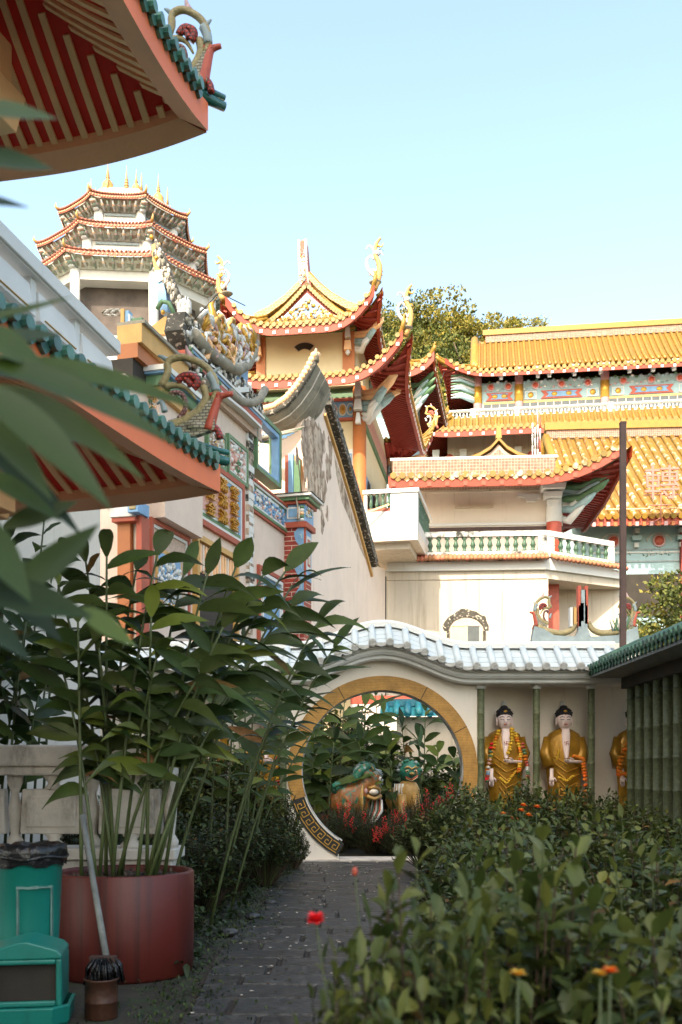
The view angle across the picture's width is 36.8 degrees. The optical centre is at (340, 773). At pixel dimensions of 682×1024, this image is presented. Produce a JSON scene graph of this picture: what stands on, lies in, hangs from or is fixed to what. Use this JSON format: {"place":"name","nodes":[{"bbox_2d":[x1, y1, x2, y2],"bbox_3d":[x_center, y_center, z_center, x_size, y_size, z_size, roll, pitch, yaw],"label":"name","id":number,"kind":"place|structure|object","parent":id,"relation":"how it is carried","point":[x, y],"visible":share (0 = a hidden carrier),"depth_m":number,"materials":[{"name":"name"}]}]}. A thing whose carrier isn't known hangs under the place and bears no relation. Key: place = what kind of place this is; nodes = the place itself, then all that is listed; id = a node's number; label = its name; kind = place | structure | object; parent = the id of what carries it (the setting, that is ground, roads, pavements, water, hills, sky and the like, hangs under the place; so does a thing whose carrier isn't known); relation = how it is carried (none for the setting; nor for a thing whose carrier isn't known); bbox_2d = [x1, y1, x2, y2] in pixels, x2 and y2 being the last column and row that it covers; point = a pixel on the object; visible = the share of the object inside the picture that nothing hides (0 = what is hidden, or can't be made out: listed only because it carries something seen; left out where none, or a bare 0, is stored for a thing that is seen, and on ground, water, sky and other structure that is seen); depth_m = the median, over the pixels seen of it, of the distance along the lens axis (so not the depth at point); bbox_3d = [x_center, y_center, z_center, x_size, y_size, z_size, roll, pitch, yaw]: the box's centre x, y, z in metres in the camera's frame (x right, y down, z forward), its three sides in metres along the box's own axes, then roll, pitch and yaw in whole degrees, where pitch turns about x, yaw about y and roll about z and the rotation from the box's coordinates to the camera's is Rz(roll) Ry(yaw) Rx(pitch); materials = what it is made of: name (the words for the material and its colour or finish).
{"place":"outdoors","nodes":[
{"label":"outdoors","id":0,"kind":"place"},
{"bbox_2d":[0,99,199,660],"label":"foreground ginger","id":1,"kind":"object","parent":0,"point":[48,428],"visible":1,"depth_m":1.57,"materials":[{"name":"green plant"}]},
{"bbox_2d":[68,832,439,1023],"bbox_3d":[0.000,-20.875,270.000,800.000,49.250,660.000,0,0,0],"label":"ground","id":2,"kind":"structure","parent":0,"point":[125,992],"depth_m":7.07,"materials":[{"name":"soil"}]},
{"bbox_2d":[0,609,47,842],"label":"ginger cane","id":3,"kind":"object","parent":2,"relation":"on","point":[14,619],"visible":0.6,"depth_m":9.69,"materials":[{"name":"green plant"}]},
{"bbox_2d":[7,680,57,834],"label":"ginger cane","id":4,"kind":"object","parent":2,"relation":"on","point":[20,730],"visible":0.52,"depth_m":9.77,"materials":[{"name":"green plant"}]},
{"bbox_2d":[0,840,68,940],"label":"rubbish bin","id":5,"kind":"object","parent":2,"relation":"on","point":[30,884],"visible":0.75,"depth_m":6.56,"materials":[{"name":"teal plastic"}]},
{"bbox_2d":[0,932,74,1023],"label":"hooded bin lid","id":6,"kind":"object","parent":2,"relation":"on","point":[34,977],"visible":1,"depth_m":6.06,"materials":[{"name":"teal plastic"}]},
{"bbox_2d":[0,220,120,843],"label":"terrace building","id":7,"kind":"structure","parent":2,"relation":"on","point":[27,276],"depth_m":11.55,"materials":[{"name":"paint"}]},
{"bbox_2d":[0,745,184,868],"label":"garden balustrade","id":8,"kind":"object","parent":2,"relation":"on","point":[55,820],"visible":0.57,"depth_m":9.07,"materials":[{"name":"white concrete"}]},
{"bbox_2d":[84,975,118,1021],"bbox_3d":[-1.470,1.377,6.280,0.212,0.245,0.212,0,0,-5],"label":"mop bucket","id":9,"kind":"object","parent":2,"relation":"on","point":[101,1000],"visible":0.81,"depth_m":6.20,"materials":[{"name":"metal"}]},
{"bbox_2d":[79,814,124,984],"bbox_3d":[-1.554,0.786,6.647,0.258,1.010,0.929,0,0,-16],"label":"mop","id":10,"kind":"object","parent":9,"relation":"in","point":[105,965],"visible":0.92,"depth_m":6.38,"materials":[{"name":"grey wood"}]},
{"bbox_2d":[0,0,232,519],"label":"pavilion","id":11,"kind":"structure","parent":2,"relation":"on","point":[104,82],"depth_m":8.14,"materials":[{"name":"red wood"}]},
{"bbox_2d":[59,864,193,984],"bbox_3d":[-1.640,1.116,7.750,1.044,0.769,1.044,0,0,0],"label":"planter","id":12,"kind":"object","parent":2,"relation":"on","point":[149,924],"visible":0.85,"depth_m":7.30,"materials":[{"name":"ceramic"}]},
{"bbox_2d":[11,648,140,876],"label":"ginger cane","id":13,"kind":"object","parent":12,"relation":"on","point":[44,675],"visible":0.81,"depth_m":7.62,"materials":[{"name":"green plant"}]},
{"bbox_2d":[24,607,128,875],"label":"ginger cane","id":14,"kind":"object","parent":12,"relation":"on","point":[67,635],"visible":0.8,"depth_m":7.54,"materials":[{"name":"green plant"}]},
{"bbox_2d":[18,574,140,874],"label":"ginger cane","id":15,"kind":"object","parent":12,"relation":"on","point":[68,588],"visible":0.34,"depth_m":7.74,"materials":[{"name":"green plant"}]},
{"bbox_2d":[43,542,142,826],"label":"ginger cane","id":16,"kind":"object","parent":12,"relation":"on","point":[68,573],"visible":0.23,"depth_m":7.90,"materials":[{"name":"green plant"}]},
{"bbox_2d":[55,602,155,872],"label":"ginger cane","id":17,"kind":"object","parent":12,"relation":"on","point":[109,677],"visible":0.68,"depth_m":7.51,"materials":[{"name":"green plant"}]},
{"bbox_2d":[58,529,167,876],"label":"ginger cane","id":18,"kind":"object","parent":12,"relation":"on","point":[106,537],"visible":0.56,"depth_m":7.62,"materials":[{"name":"green plant"}]},
{"bbox_2d":[78,557,179,875],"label":"ginger cane","id":19,"kind":"object","parent":12,"relation":"on","point":[124,579],"visible":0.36,"depth_m":7.81,"materials":[{"name":"green plant"}]},
{"bbox_2d":[83,584,207,875],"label":"ginger cane","id":20,"kind":"object","parent":12,"relation":"on","point":[151,602],"visible":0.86,"depth_m":7.54,"materials":[{"name":"green plant"}]},
{"bbox_2d":[83,529,211,876],"bbox_3d":[-1.478,-0.510,7.624,1.123,2.623,0.196,0,0,15],"label":"ginger cane","id":21,"kind":"object","parent":12,"relation":"on","point":[162,539],"visible":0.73,"depth_m":7.62,"materials":[{"name":"green plant"}]},
{"bbox_2d":[83,637,215,875],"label":"ginger cane","id":22,"kind":"object","parent":12,"relation":"on","point":[101,769],"visible":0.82,"depth_m":7.54,"materials":[{"name":"green plant"}]},
{"bbox_2d":[102,541,221,875],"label":"ginger cane","id":23,"kind":"object","parent":12,"relation":"on","point":[192,550],"visible":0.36,"depth_m":7.86,"materials":[{"name":"green plant"}]},
{"bbox_2d":[112,656,232,875],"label":"ginger cane","id":24,"kind":"object","parent":12,"relation":"on","point":[202,679],"visible":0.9,"depth_m":7.53,"materials":[{"name":"green plant"}]},
{"bbox_2d":[125,537,259,875],"bbox_3d":[-1.103,-0.465,7.583,1.124,2.534,0.217,0,0,12],"label":"ginger cane","id":25,"kind":"object","parent":12,"relation":"on","point":[212,559],"visible":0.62,"depth_m":7.57,"materials":[{"name":"green plant"}]},
{"bbox_2d":[136,598,280,875],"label":"ginger cane","id":26,"kind":"object","parent":12,"relation":"on","point":[198,637],"visible":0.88,"depth_m":7.55,"materials":[{"name":"green plant"}]},
{"bbox_2d":[140,557,293,829],"bbox_3d":[-0.951,-0.424,7.873,1.175,2.456,0.325,0,0,-12],"label":"ginger cane","id":27,"kind":"object","parent":12,"relation":"on","point":[271,564],"visible":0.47,"depth_m":7.88,"materials":[{"name":"green plant"}]},
{"bbox_2d":[163,537,289,874],"bbox_3d":[-0.961,-0.490,7.781,1.246,2.585,0.162,0,0,18],"label":"ginger cane","id":28,"kind":"object","parent":12,"relation":"on","point":[243,551],"visible":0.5,"depth_m":7.73,"materials":[{"name":"green plant"}]},
{"bbox_2d":[156,542,319,874],"bbox_3d":[-0.791,-0.501,7.951,1.277,2.610,0.543,0,0,0],"label":"ginger cane","id":29,"kind":"object","parent":12,"relation":"on","point":[298,555],"visible":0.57,"depth_m":7.85,"materials":[{"name":"green plant"}]},
{"bbox_2d":[148,590,335,875],"bbox_3d":[-0.812,-0.325,7.984,1.464,2.259,0.606,0,0,-20],"label":"ginger cane","id":30,"kind":"object","parent":12,"relation":"on","point":[304,612],"visible":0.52,"depth_m":7.89,"materials":[{"name":"green plant"}]},
{"bbox_2d":[176,567,350,865],"bbox_3d":[-0.757,-0.140,8.797,1.689,3.287,0.191,0,0,0],"label":"ginger cane","id":31,"kind":"object","parent":12,"relation":"on","point":[299,626],"visible":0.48,"depth_m":8.80,"materials":[{"name":"green plant"}]},
{"bbox_2d":[33,165,229,359],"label":"pagoda","id":32,"kind":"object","parent":2,"relation":"on","point":[97,260],"visible":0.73,"depth_m":88.70,"materials":[{"name":"paint"}]},
{"bbox_2d":[137,766,218,838],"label":"shrub","id":33,"kind":"object","parent":2,"relation":"on","point":[185,804],"visible":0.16,"depth_m":14.43,"materials":[{"name":"green plant"}]},
{"bbox_2d":[77,863,315,1023],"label":"ground cover","id":34,"kind":"object","parent":2,"relation":"on","point":[199,949],"visible":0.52,"depth_m":8.64,"materials":[{"name":"green plant"}]},
{"bbox_2d":[152,735,241,865],"bbox_3d":[-2.208,0.253,15.902,1.626,2.386,1.600,0,0,23],"label":"shrub","id":35,"kind":"object","parent":2,"relation":"on","point":[199,761],"visible":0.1,"depth_m":15.59,"materials":[{"name":"green plant"}]},
{"bbox_2d":[178,818,250,911],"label":"shrub","id":36,"kind":"object","parent":2,"relation":"on","point":[213,864],"visible":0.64,"depth_m":10.87,"materials":[{"name":"green plant"}]},
{"bbox_2d":[195,804,270,894],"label":"shrub","id":37,"kind":"object","parent":2,"relation":"on","point":[253,859],"visible":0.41,"depth_m":12.27,"materials":[{"name":"green plant"}]},
{"bbox_2d":[210,660,255,903],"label":"ginger cane","id":38,"kind":"object","parent":2,"relation":"on","point":[221,780],"visible":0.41,"depth_m":11.80,"materials":[{"name":"green plant"}]},
{"bbox_2d":[195,742,288,835],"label":"shrub","id":39,"kind":"object","parent":2,"relation":"on","point":[238,797],"visible":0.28,"depth_m":15.33,"materials":[{"name":"green plant"}]},
{"bbox_2d":[100,234,384,695],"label":"painted temple","id":40,"kind":"structure","parent":2,"relation":"on","point":[288,482],"depth_m":24.67,"materials":[{"name":"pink paint"}]},
{"bbox_2d":[149,516,190,612],"bbox_3d":[-3.393,-4.029,20.436,0.134,1.742,1.844,0,0,15],"label":"window","id":41,"kind":"structure","parent":40,"relation":"in","point":[180,542],"depth_m":20.36,"materials":[{"name":"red paint"}]},
{"bbox_2d":[192,536,238,640],"bbox_3d":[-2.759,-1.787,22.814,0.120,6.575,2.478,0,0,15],"label":"curtained door","id":42,"kind":"structure","parent":40,"relation":"in","point":[226,566],"depth_m":22.54,"materials":[{"name":"paint"}]},
{"bbox_2d":[228,693,272,893],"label":"ginger cane","id":43,"kind":"object","parent":2,"relation":"on","point":[259,731],"visible":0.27,"depth_m":12.59,"materials":[{"name":"green plant"}]},
{"bbox_2d":[219,641,319,908],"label":"ginger cane","id":44,"kind":"object","parent":2,"relation":"on","point":[250,747],"visible":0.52,"depth_m":11.19,"materials":[{"name":"green plant"}]},
{"bbox_2d":[239,813,300,884],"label":"shrub","id":45,"kind":"object","parent":2,"relation":"on","point":[267,873],"visible":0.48,"depth_m":13.49,"materials":[{"name":"green plant"}]},
{"bbox_2d":[245,679,317,890],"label":"ginger cane","id":46,"kind":"object","parent":2,"relation":"on","point":[277,772],"visible":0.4,"depth_m":12.77,"materials":[{"name":"green plant"}]},
{"bbox_2d":[207,600,369,932],"bbox_3d":[-0.481,-0.062,9.576,1.550,3.131,0.223,0,0,0],"label":"ginger cane","id":47,"kind":"object","parent":2,"relation":"on","point":[308,666],"visible":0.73,"depth_m":9.59,"materials":[{"name":"green plant"}]},
{"bbox_2d":[261,724,328,828],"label":"ginger cane","id":48,"kind":"object","parent":2,"relation":"on","point":[302,750],"visible":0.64,"depth_m":14.53,"materials":[{"name":"green plant"}]},
{"bbox_2d":[229,618,368,913],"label":"ginger cane","id":49,"kind":"object","parent":2,"relation":"on","point":[344,631],"visible":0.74,"depth_m":10.79,"materials":[{"name":"green plant"}]},
{"bbox_2d":[215,237,434,736],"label":"roof tower","id":50,"kind":"structure","parent":2,"relation":"on","point":[366,374],"depth_m":39.34,"materials":[{"name":"yellow tile"}]},
{"bbox_2d":[366,422,387,508],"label":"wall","id":51,"kind":"structure","parent":50,"relation":"in","point":[371,433],"depth_m":43.04,"materials":[{"name":"beige paint"}]},
{"bbox_2d":[303,726,375,813],"bbox_3d":[-0.172,0.265,21.006,1.867,2.471,0.494,0,0,-12],"label":"heliconia","id":52,"kind":"object","parent":2,"relation":"on","point":[321,788],"visible":0.69,"depth_m":20.99,"materials":[{"name":"green plant"}]},
{"bbox_2d":[317,800,365,851],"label":"shrub","id":53,"kind":"object","parent":2,"relation":"on","point":[338,829],"visible":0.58,"depth_m":19.18,"materials":[{"name":"green plant"}]},
{"bbox_2d":[327,761,382,823],"bbox_3d":[0.297,0.723,21.144,1.141,1.964,0.739,0,0,-14],"label":"beast statue","id":54,"kind":"object","parent":2,"relation":"on","point":[359,792],"visible":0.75,"depth_m":20.98,"materials":[{"name":"brown stone"}]},
{"bbox_2d":[100,620,626,858],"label":"moon gate","id":55,"kind":"structure","parent":2,"relation":"on","point":[464,691],"depth_m":17.27,"materials":[{"name":"white paint"}]},
{"bbox_2d":[484,705,530,806],"bbox_3d":[2.825,-0.080,17.720,0.877,2.200,0.720,0,0,0],"label":"robed statue","id":56,"kind":"object","parent":55,"relation":"on","point":[506,753],"visible":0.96,"depth_m":17.56,"materials":[{"name":"gold metal"}]},
{"bbox_2d":[540,705,587,808],"bbox_3d":[3.882,-0.080,17.704,0.801,2.200,0.726,0,0,28],"label":"robed statue","id":57,"kind":"object","parent":55,"relation":"on","point":[564,753],"visible":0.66,"depth_m":17.57,"materials":[{"name":"gold metal"}]},
{"bbox_2d":[609,711,626,813],"bbox_3d":[5.054,-0.080,17.699,0.783,2.200,0.740,0,0,-44],"label":"robed statue","id":58,"kind":"object","parent":55,"relation":"on","point":[618,752],"visible":0.38,"depth_m":17.59,"materials":[{"name":"gold metal"}]},
{"bbox_2d":[334,694,398,816],"bbox_3d":[0.539,-0.152,22.977,1.667,3.305,0.340,0,0,16],"label":"heliconia","id":59,"kind":"object","parent":2,"relation":"on","point":[374,718],"visible":0.53,"depth_m":22.93,"materials":[{"name":"green plant"}]},
{"bbox_2d":[342,809,408,853],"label":"shrub","id":60,"kind":"object","parent":2,"relation":"on","point":[365,843],"visible":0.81,"depth_m":18.86,"materials":[{"name":"green plant"}]},
{"bbox_2d":[385,759,422,817],"bbox_3d":[1.415,0.779,22.997,0.830,2.196,0.694,0,0,0],"label":"lion statue","id":61,"kind":"object","parent":2,"relation":"on","point":[408,771],"visible":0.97,"depth_m":22.81,"materials":[{"name":"gold stone"}]},
{"bbox_2d":[376,342,449,507],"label":"side hall","id":62,"kind":"structure","parent":2,"relation":"on","point":[425,386],"depth_m":55.89,"materials":[{"name":"yellow tile"}]},
{"bbox_2d":[388,806,449,869],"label":"shrub","id":63,"kind":"object","parent":2,"relation":"on","point":[419,833],"visible":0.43,"depth_m":15.33,"materials":[{"name":"green plant"}]},
{"bbox_2d":[386,289,464,346],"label":"hill tree","id":64,"kind":"object","parent":2,"relation":"on","point":[436,314],"visible":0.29,"depth_m":113.61,"materials":[{"name":"green plant"}]},
{"bbox_2d":[417,284,470,346],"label":"hill tree","id":65,"kind":"object","parent":2,"relation":"on","point":[439,295],"visible":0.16,"depth_m":114.68,"materials":[{"name":"green plant"}]},
{"bbox_2d":[423,785,499,862],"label":"shrub","id":66,"kind":"object","parent":2,"relation":"on","point":[445,817],"visible":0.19,"depth_m":14.10,"materials":[{"name":"green plant"}]},
{"bbox_2d":[429,297,501,349],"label":"hill tree","id":67,"kind":"object","parent":2,"relation":"on","point":[468,321],"visible":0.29,"depth_m":113.70,"materials":[{"name":"green plant"}]},
{"bbox_2d":[433,787,531,854],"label":"shrub","id":68,"kind":"object","parent":2,"relation":"on","point":[452,829],"visible":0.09,"depth_m":12.27,"materials":[{"name":"green plant"}]},
{"bbox_2d":[373,428,631,695],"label":"white building","id":69,"kind":"structure","parent":2,"relation":"on","point":[495,562],"depth_m":38.59,"materials":[{"name":"paint"}]},
{"bbox_2d":[363,487,431,569],"bbox_3d":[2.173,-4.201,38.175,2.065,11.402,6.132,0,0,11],"label":"white balcony","id":70,"kind":"structure","parent":69,"relation":"attached to","point":[399,526],"depth_m":35.75,"materials":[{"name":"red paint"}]},
{"bbox_2d":[442,609,488,640],"bbox_3d":[4.639,-5.422,38.159,1.729,1.441,0.105,0,0,4],"label":"arched window","id":71,"kind":"structure","parent":69,"relation":"in","point":[463,629],"depth_m":38.17,"materials":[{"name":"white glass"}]},
{"bbox_2d":[440,797,570,894],"bbox_3d":[1.343,0.833,8.391,1.265,1.280,1.208,0,0,-24],"label":"shrub","id":72,"kind":"object","parent":2,"relation":"on","point":[494,824],"visible":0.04,"depth_m":8.44,"materials":[{"name":"green plant"}]},
{"bbox_2d":[426,318,681,456],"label":"great hall","id":73,"kind":"structure","parent":2,"relation":"on","point":[513,381],"depth_m":73.91,"materials":[{"name":"yellow tile"}]},
{"bbox_2d":[483,395,681,415],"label":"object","id":74,"kind":"structure","parent":73,"relation":"in","point":[668,397],"depth_m":73.83,"materials":[{"name":"white paint"}]},
{"bbox_2d":[515,788,593,843],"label":"shrub","id":75,"kind":"object","parent":2,"relation":"on","point":[547,812],"visible":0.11,"depth_m":12.64,"materials":[{"name":"green plant"}]},
{"bbox_2d":[529,793,624,856],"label":"shrub","id":76,"kind":"object","parent":2,"relation":"on","point":[569,824],"visible":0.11,"depth_m":10.60,"materials":[{"name":"green plant"}]},
{"bbox_2d":[529,586,640,657],"bbox_3d":[4.646,-1.031,20.100,2.115,5.062,1.800,0,0,0],"label":"shrine","id":77,"kind":"object","parent":2,"relation":"on","point":[577,619],"visible":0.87,"depth_m":19.44,"materials":[{"name":"paint"}]},
{"bbox_2d":[545,806,659,885],"bbox_3d":[2.206,0.876,8.799,1.251,1.193,1.231,0,0,15],"label":"shrub","id":78,"kind":"object","parent":2,"relation":"on","point":[605,825],"visible":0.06,"depth_m":8.75,"materials":[{"name":"green plant"}]},
{"bbox_2d":[541,419,681,633],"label":"hall","id":79,"kind":"structure","parent":2,"relation":"on","point":[654,549],"depth_m":53.39,"materials":[{"name":"yellow tile"}]},
{"bbox_2d":[643,465,679,522],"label":"rooftop sign","id":80,"kind":"object","parent":79,"relation":"on","point":[652,475],"visible":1,"depth_m":48.97,"materials":[{"name":"metal"}]},
{"bbox_2d":[557,803,681,908],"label":"shrub","id":81,"kind":"object","parent":2,"relation":"on","point":[602,850],"visible":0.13,"depth_m":6.86,"materials":[{"name":"green plant"}]},
{"bbox_2d":[562,831,681,945],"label":"shrub","id":82,"kind":"object","parent":2,"relation":"on","point":[641,888],"visible":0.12,"depth_m":5.29,"materials":[{"name":"green plant"}]},
{"bbox_2d":[619,421,626,661],"bbox_3d":[5.065,-2.404,18.400,0.120,7.809,0.120,0,0,0],"label":"steel post","id":83,"kind":"object","parent":2,"relation":"on","point":[622,533],"visible":0.55,"depth_m":18.35,"materials":[{"name":"metal"}]},
{"bbox_2d":[583,621,681,840],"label":"gallery","id":84,"kind":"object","parent":2,"relation":"on","point":[651,680],"visible":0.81,"depth_m":15.31,"materials":[{"name":"green tile"}]},
{"bbox_2d":[608,804,680,853],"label":"shrub","id":85,"kind":"object","parent":2,"relation":"on","point":[654,827],"visible":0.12,"depth_m":10.92,"materials":[{"name":"green plant"}]},
{"bbox_2d":[617,569,681,647],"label":"garden tree","id":86,"kind":"object","parent":2,"relation":"on","point":[668,592],"visible":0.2,"depth_m":27.26,"materials":[{"name":"green plant"}]},
{"bbox_2d":[177,861,427,1023],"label":"path","id":87,"kind":"structure","parent":0,"point":[296,963],"depth_m":8.70,"materials":[{"name":"stone"}]},
{"bbox_2d":[293,926,395,1023],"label":"shrub","id":88,"kind":"object","parent":87,"relation":"on","point":[343,1009],"visible":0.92,"depth_m":2.18,"materials":[{"name":"green plant"}]},
{"bbox_2d":[370,983,463,1023],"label":"shrub","id":89,"kind":"object","parent":87,"relation":"on","point":[388,1012],"visible":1,"depth_m":2.03,"materials":[{"name":"green plant"}]},
{"bbox_2d":[333,836,513,1023],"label":"shrub","id":90,"kind":"object","parent":87,"relation":"on","point":[448,990],"visible":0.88,"depth_m":2.40,"materials":[{"name":"green plant"}]},
{"bbox_2d":[407,809,499,915],"bbox_3d":[1.192,0.898,9.191,1.265,1.154,1.208,0,0,-21],"label":"shrub","id":91,"kind":"object","parent":87,"relation":"on","point":[426,864],"visible":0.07,"depth_m":9.21,"materials":[{"name":"green plant"}]},
{"bbox_2d":[411,826,529,945],"bbox_3d":[1.094,0.928,7.403,1.251,1.094,1.231,0,0,33],"label":"shrub","id":92,"kind":"object","parent":87,"relation":"on","point":[435,884],"visible":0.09,"depth_m":7.34,"materials":[{"name":"green plant"}]},
{"bbox_2d":[410,830,571,948],"bbox_3d":[1.012,0.898,5.903,1.265,1.154,1.208,0,0,13],"label":"shrub","id":93,"kind":"object","parent":87,"relation":"on","point":[500,846],"visible":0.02,"depth_m":5.82,"materials":[{"name":"green plant"}]},
{"bbox_2d":[394,849,643,980],"bbox_3d":[0.850,0.902,4.494,1.231,1.144,1.251,0,0,9],"label":"shrub","id":94,"kind":"object","parent":87,"relation":"on","point":[487,862],"visible":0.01,"depth_m":4.49,"materials":[{"name":"green plant"}]},
{"bbox_2d":[427,820,613,939],"bbox_3d":[1.144,0.887,6.603,1.251,1.173,1.231,0,0,39],"label":"shrub","id":95,"kind":"object","parent":87,"relation":"on","point":[469,865],"visible":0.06,"depth_m":6.55,"materials":[{"name":"green plant"}]},
{"bbox_2d":[367,843,680,1021],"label":"shrub","id":96,"kind":"object","parent":87,"relation":"on","point":[637,964],"visible":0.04,"depth_m":3.18,"materials":[{"name":"green plant"}]},
{"bbox_2d":[370,878,681,1011],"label":"shrub","id":97,"kind":"object","parent":87,"relation":"on","point":[581,902],"visible":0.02,"depth_m":3.70,"materials":[{"name":"green plant"}]},
{"bbox_2d":[404,826,681,1023],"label":"shrub","id":98,"kind":"object","parent":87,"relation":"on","point":[539,993],"visible":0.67,"depth_m":2.64,"materials":[{"name":"green plant"}]},
{"bbox_2d":[536,906,681,1023],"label":"shrub","id":99,"kind":"object","parent":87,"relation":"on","point":[663,961],"visible":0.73,"depth_m":2.48,"materials":[{"name":"green plant"}]},
{"bbox_2d":[561,981,673,1023],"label":"shrub","id":100,"kind":"object","parent":87,"relation":"on","point":[661,996],"visible":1,"depth_m":2.02,"materials":[{"name":"green plant"}]},
{"bbox_2d":[568,841,680,983],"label":"shrub","id":101,"kind":"object","parent":87,"relation":"on","point":[619,891],"visible":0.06,"depth_m":3.94,"materials":[{"name":"green plant"}]},
{"bbox_2d":[0,0,681,333],"label":"sky","id":102,"kind":"structure","parent":0,"point":[524,155],"materials":[{"name":"blue"}]},
{"bbox_2d":[350,696,458,776],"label":"garden wall","id":103,"kind":"structure","parent":0,"point":[411,708],"depth_m":28.02,"materials":[{"name":"white paint"}]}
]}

